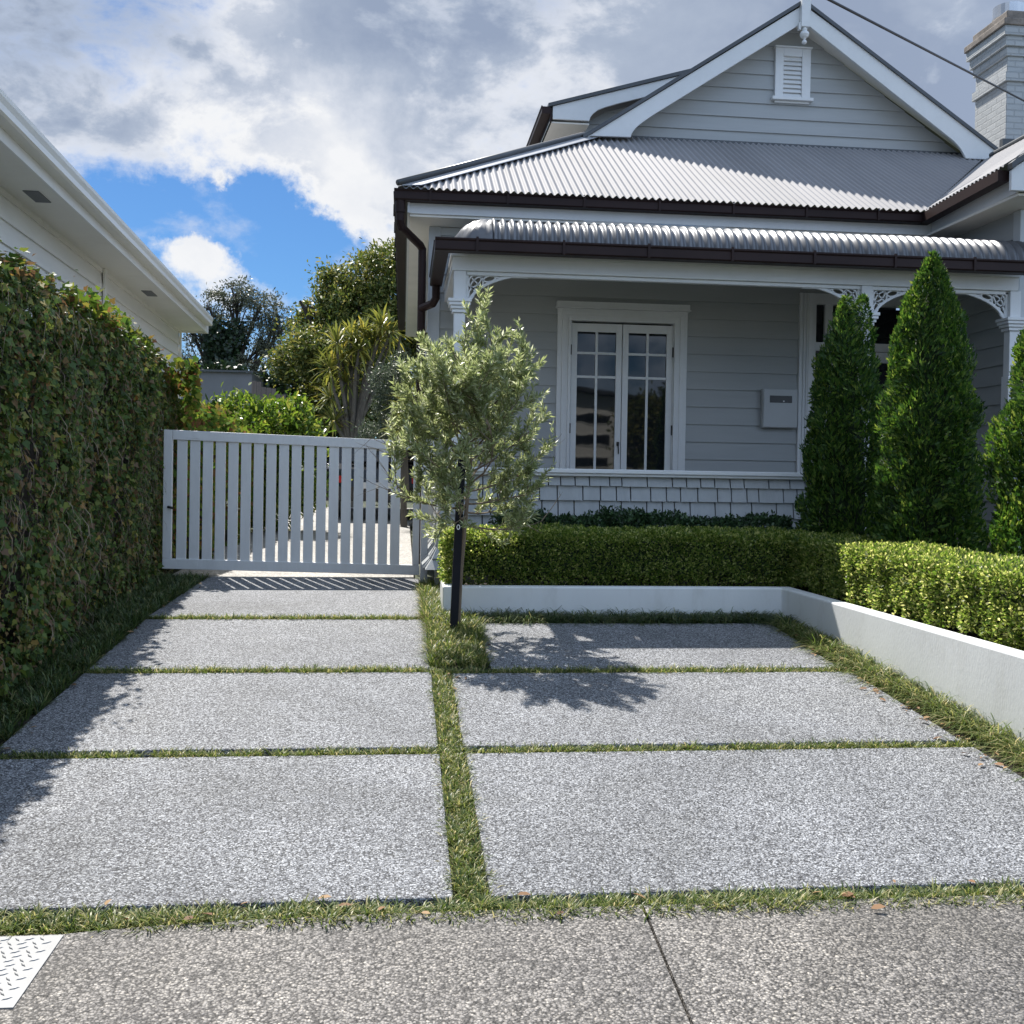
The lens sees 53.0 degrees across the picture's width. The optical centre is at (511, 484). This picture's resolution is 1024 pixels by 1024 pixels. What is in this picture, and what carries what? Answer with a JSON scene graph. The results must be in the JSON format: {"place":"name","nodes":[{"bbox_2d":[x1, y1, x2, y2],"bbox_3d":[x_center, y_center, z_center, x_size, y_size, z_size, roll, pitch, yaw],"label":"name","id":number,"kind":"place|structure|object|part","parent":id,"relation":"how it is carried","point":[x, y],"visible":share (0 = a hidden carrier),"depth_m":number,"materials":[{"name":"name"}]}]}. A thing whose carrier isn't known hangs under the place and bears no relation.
{"place":"outdoors","nodes":[
{"label":"outdoors","id":0,"kind":"place"},
{"bbox_2d":[170,522,413,578],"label":"driveway","id":1,"kind":"structure","parent":0,"point":[405,552],"depth_m":11.88,"materials":[{"name":"concrete"}]},
{"bbox_2d":[163,465,434,581],"bbox_3d":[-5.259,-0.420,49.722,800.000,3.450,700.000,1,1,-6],"label":"ground","id":2,"kind":"structure","parent":0,"point":[430,574],"depth_m":14.51,"materials":[{"name":"green plant"}]},
{"bbox_2d":[0,88,212,428],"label":"neighbour house","id":3,"kind":"structure","parent":2,"relation":"on","point":[59,216],"depth_m":9.34,"materials":[{"name":"beige paint"}]},
{"bbox_2d":[0,240,266,707],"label":"ivy hedge","id":4,"kind":"object","parent":2,"relation":"on","point":[90,407],"visible":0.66,"depth_m":6.97,"materials":[{"name":"green plant"}]},
{"bbox_2d":[181,369,264,491],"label":"garden shed","id":5,"kind":"structure","parent":2,"relation":"on","point":[213,381],"depth_m":29.26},
{"bbox_2d":[182,275,299,374],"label":"spreading tree","id":6,"kind":"object","parent":2,"relation":"on","point":[219,341],"visible":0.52,"depth_m":43.62,"materials":[{"name":"green plant"}]},
{"bbox_2d":[251,381,285,432],"bbox_3d":[-6.824,-1.255,28.768,0.950,3.280,0.080,1,1,-6],"label":"paling fence","id":7,"kind":"object","parent":2,"relation":"on","point":[258,390],"visible":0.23,"depth_m":28.69,"materials":[{"name":"grey wood"}]},
{"bbox_2d":[200,381,352,531],"bbox_3d":[-3.942,-0.296,15.614,2.572,2.628,2.010,1,1,14],"label":"garden shrub","id":8,"kind":"object","parent":2,"relation":"on","point":[293,418],"visible":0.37,"depth_m":15.43,"materials":[{"name":"green plant"}]},
{"bbox_2d":[178,355,374,478],"bbox_3d":[-8.981,-2.257,35.903,11.856,5.558,3.989,1,1,27],"label":"ivy thicket","id":9,"kind":"object","parent":2,"relation":"on","point":[226,365],"visible":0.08,"depth_m":34.24,"materials":[{"name":"green plant"}]},
{"bbox_2d":[257,237,416,438],"bbox_3d":[-4.400,-3.612,31.252,6.634,8.760,5.249,1,1,-6],"label":"broadleaf tree","id":10,"kind":"object","parent":2,"relation":"on","point":[343,297],"visible":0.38,"depth_m":30.74,"materials":[{"name":"green plant"}]},
{"bbox_2d":[306,303,413,506],"bbox_3d":[-3.554,-1.791,23.686,2.701,4.786,1.702,1,1,-6],"label":"cabbage tree","id":11,"kind":"object","parent":2,"relation":"on","point":[352,415],"visible":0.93,"depth_m":23.61,"materials":[{"name":"green plant"}]},
{"bbox_2d":[351,347,415,506],"bbox_3d":[-2.288,-0.802,18.831,1.348,3.482,1.312,1,1,-6],"label":"silvery shrub","id":12,"kind":"object","parent":2,"relation":"on","point":[381,375],"visible":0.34,"depth_m":18.73,"materials":[{"name":"green plant"}]},
{"bbox_2d":[379,376,415,526],"bbox_3d":[-1.721,-0.522,16.934,1.192,2.675,0.994,1,1,-6],"label":"cabbage tree","id":13,"kind":"object","parent":2,"relation":"on","point":[405,476],"visible":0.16,"depth_m":16.87,"materials":[{"name":"green plant"}]},
{"bbox_2d":[420,463,428,581],"bbox_3d":[-0.874,0.330,10.261,0.072,1.440,0.100,1,1,-6],"label":"gate post","id":14,"kind":"object","parent":2,"relation":"on","point":[423,549],"depth_m":10.21,"materials":[{"name":"white paint"}]},
{"bbox_2d":[162,430,419,574],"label":"driveway gate","id":15,"kind":"structure","parent":14,"relation":"attached to","point":[282,563],"depth_m":10.07,"materials":[{"name":"light grey paint"}]},
{"bbox_2d":[393,0,1023,584],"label":"house","id":16,"kind":"structure","parent":2,"relation":"on","point":[807,162],"depth_m":11.36,"materials":[{"name":"grey paint"}]},
{"bbox_2d":[569,323,621,476],"bbox_3d":[0.916,-0.671,11.342,0.577,2.215,0.088,1,1,-6],"label":"french door","id":17,"kind":"structure","parent":16,"relation":"in","point":[596,349],"depth_m":11.35,"materials":[{"name":"white paint"}]},
{"bbox_2d":[620,324,673,477],"bbox_3d":[1.494,-0.662,11.416,0.573,2.215,0.062,1,1,-6],"label":"french door","id":18,"kind":"structure","parent":16,"relation":"in","point":[647,350],"depth_m":11.41,"materials":[{"name":"white paint"}]},
{"bbox_2d":[760,389,797,428],"bbox_3d":[2.993,-0.852,11.494,0.402,0.432,0.090,1,1,-6],"label":"meter box","id":19,"kind":"object","parent":16,"relation":"attached to","point":[779,408],"visible":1,"depth_m":11.46,"materials":[{"name":"grey paint"}]},
{"bbox_2d":[763,389,797,427],"bbox_3d":[2.996,-0.851,11.458,0.386,0.416,0.018,1,1,-6],"label":"door","id":20,"kind":"structure","parent":19,"relation":"in","point":[780,406],"depth_m":11.46,"materials":[{"name":"grey paint"}]},
{"bbox_2d":[831,352,895,507],"bbox_3d":[4.004,-0.502,11.699,0.820,2.010,0.062,1,1,-6],"label":"front door","id":21,"kind":"structure","parent":16,"relation":"in","point":[882,368],"depth_m":11.70,"materials":[{"name":"white paint"}]},
{"bbox_2d":[827,0,1023,101],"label":"overhead cable","id":22,"kind":"object","parent":16,"relation":"attached to","point":[907,40],"visible":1,"depth_m":9.77,"materials":[{"name":"black rubber"}]},
{"bbox_2d":[440,580,1023,741],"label":"garden wall","id":23,"kind":"structure","parent":2,"relation":"on","point":[987,677],"depth_m":6.98,"materials":[{"name":"white paint"}]},
{"bbox_2d":[276,507,412,526],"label":"driveway","id":24,"kind":"structure","parent":0,"point":[410,521],"depth_m":19.32,"materials":[{"name":"concrete"}]},
{"bbox_2d":[326,447,413,517],"bbox_3d":[-2.585,-0.142,20.157,1.795,1.475,4.164,1,1,-6],"label":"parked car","id":25,"kind":"object","parent":24,"relation":"on","point":[410,464],"visible":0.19,"depth_m":18.18,"materials":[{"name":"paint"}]},
{"bbox_3d":[-2.400,-0.591,18.474,1.260,0.370,0.320,1,1,-6],"label":"rear window","id":26,"kind":"part","parent":25,"relation":"part of","materials":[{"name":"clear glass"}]},
{"bbox_2d":[0,905,689,1023],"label":"footpath","id":27,"kind":"structure","parent":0,"point":[596,968],"depth_m":2.96,"materials":[{"name":"grey concrete"}]},
{"bbox_2d":[0,935,63,1008],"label":"access cover","id":28,"kind":"object","parent":27,"relation":"on","point":[23,959],"visible":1,"depth_m":2.99,"materials":[{"name":"white metal"}]},
{"bbox_2d":[0,590,1023,937],"bbox_3d":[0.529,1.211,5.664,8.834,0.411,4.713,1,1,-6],"label":"mondo grass","id":29,"kind":"structure","parent":0,"point":[464,829],"depth_m":3.63,"materials":[{"name":"green plant"}]},
{"bbox_2d":[0,672,437,757],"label":"driveway slab","id":30,"kind":"structure","parent":29,"relation":"on","point":[150,712],"depth_m":5.37,"materials":[{"name":"grey concrete"}]},
{"bbox_2d":[0,754,452,915],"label":"driveway slab","id":31,"kind":"structure","parent":29,"relation":"on","point":[148,833],"depth_m":3.94,"materials":[{"name":"grey concrete"}]},
{"bbox_2d":[88,619,429,672],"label":"driveway slab","id":32,"kind":"structure","parent":29,"relation":"on","point":[203,643],"depth_m":6.85,"materials":[{"name":"grey concrete"}]},
{"bbox_2d":[149,577,420,618],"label":"driveway slab","id":33,"kind":"structure","parent":29,"relation":"on","point":[278,597],"depth_m":8.69,"materials":[{"name":"grey concrete"}]},
{"bbox_2d":[0,569,800,752],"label":"mondo grass","id":34,"kind":"structure","parent":29,"relation":"on","point":[150,599],"depth_m":7.60,"materials":[{"name":"green plant"}]},
{"bbox_2d":[450,439,465,628],"bbox_3d":[-0.388,0.399,7.371,0.104,1.450,0.076,1,1,-6],"label":"stake","id":35,"kind":"object","parent":29,"relation":"on","point":[456,570],"visible":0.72,"depth_m":7.34,"materials":[{"name":"black paint"}]},
{"bbox_2d":[358,283,561,622],"bbox_3d":[-0.395,-0.170,7.398,1.365,2.526,1.370,1,1,30],"label":"olive tree","id":36,"kind":"object","parent":29,"relation":"on","point":[469,397],"visible":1,"depth_m":7.22,"materials":[{"name":"green plant"}]},
{"bbox_2d":[4,583,1006,919],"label":"leaf litter","id":37,"kind":"object","parent":29,"relation":"on","point":[634,893],"visible":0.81,"depth_m":3.53,"materials":[{"name":"brown plant"}]},
{"bbox_2d":[480,623,836,672],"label":"driveway slab","id":38,"kind":"structure","parent":29,"relation":"on","point":[603,645],"depth_m":7.04,"materials":[{"name":"grey concrete"}]},
{"bbox_2d":[452,672,960,751],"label":"driveway slab","id":39,"kind":"structure","parent":29,"relation":"on","point":[672,708],"depth_m":5.62,"materials":[{"name":"grey concrete"}]},
{"bbox_2d":[409,576,1023,781],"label":"mondo grass","id":40,"kind":"structure","parent":29,"relation":"on","point":[450,648],"depth_m":6.58,"materials":[{"name":"green plant"}]},
{"bbox_2d":[466,747,1023,902],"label":"driveway slab","id":41,"kind":"structure","parent":29,"relation":"on","point":[568,823],"depth_m":4.17,"materials":[{"name":"grey concrete"}]},
{"bbox_2d":[0,0,1023,437],"label":"sky","id":42,"kind":"structure","parent":0,"point":[260,139],"materials":[{"name":"blue"}]},
{"bbox_2d":[462,573,1023,650],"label":"planting bed","id":43,"kind":"object","parent":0,"point":[969,633],"depth_m":8.73,"materials":[{"name":"soil"}]},
{"bbox_2d":[488,507,555,577],"bbox_3d":[0.109,0.494,9.079,0.644,0.678,0.540,1,1,-6],"label":"shrub","id":44,"kind":"object","parent":43,"relation":"on","point":[549,518],"visible":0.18,"depth_m":8.98,"materials":[{"name":"green plant"}]},
{"bbox_2d":[554,509,609,577],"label":"shrub","id":45,"kind":"object","parent":43,"relation":"on","point":[586,521],"visible":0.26,"depth_m":9.00,"materials":[{"name":"green plant"}]},
{"bbox_2d":[594,504,648,578],"bbox_3d":[0.978,0.498,9.179,0.556,0.665,0.537,1,1,-6],"label":"shrub","id":46,"kind":"object","parent":43,"relation":"on","point":[619,518],"visible":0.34,"depth_m":9.04,"materials":[{"name":"green plant"}]},
{"bbox_2d":[436,522,822,590],"bbox_3d":[0.993,0.596,8.509,3.231,0.560,0.662,1,1,-6],"label":"box hedge","id":47,"kind":"object","parent":43,"relation":"on","point":[589,552],"visible":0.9,"depth_m":8.28,"materials":[{"name":"green plant"}]},
{"bbox_2d":[641,508,699,577],"bbox_3d":[1.377,0.526,9.205,0.605,0.636,0.538,1,1,-6],"label":"shrub","id":48,"kind":"object","parent":43,"relation":"on","point":[661,519],"visible":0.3,"depth_m":9.08,"materials":[{"name":"green plant"}]},
{"bbox_2d":[690,513,746,578],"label":"shrub","id":49,"kind":"object","parent":43,"relation":"on","point":[727,521],"visible":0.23,"depth_m":9.16,"materials":[{"name":"green plant"}]},
{"bbox_2d":[736,509,793,577],"bbox_3d":[2.310,0.543,9.320,0.569,0.646,0.487,1,1,-6],"label":"shrub","id":50,"kind":"object","parent":43,"relation":"on","point":[761,519],"visible":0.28,"depth_m":9.19,"materials":[{"name":"green plant"}]},
{"bbox_2d":[793,292,889,586],"bbox_3d":[2.901,-0.349,8.977,0.918,2.674,0.922,1,1,-6],"label":"conifer","id":51,"kind":"object","parent":43,"relation":"on","point":[838,476],"visible":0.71,"depth_m":8.80,"materials":[{"name":"green plant"}]},
{"bbox_2d":[772,529,1023,649],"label":"box hedge","id":52,"kind":"object","parent":43,"relation":"on","point":[969,587],"visible":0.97,"depth_m":6.56,"materials":[{"name":"green plant"}]},
{"bbox_2d":[870,249,989,598],"bbox_3d":[3.270,-0.414,8.014,0.916,2.841,0.913,1,1,31],"label":"conifer","id":53,"kind":"object","parent":43,"relation":"on","point":[932,457],"visible":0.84,"depth_m":7.81,"materials":[{"name":"green plant"}]},
{"bbox_2d":[977,326,1023,557],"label":"conifer","id":54,"kind":"object","parent":43,"relation":"on","point":[1006,529],"visible":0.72,"depth_m":6.97,"materials":[{"name":"green plant"}]},
{"bbox_2d":[644,894,1023,1023],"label":"footpath","id":55,"kind":"structure","parent":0,"point":[937,963],"depth_m":3.09,"materials":[{"name":"grey concrete"}]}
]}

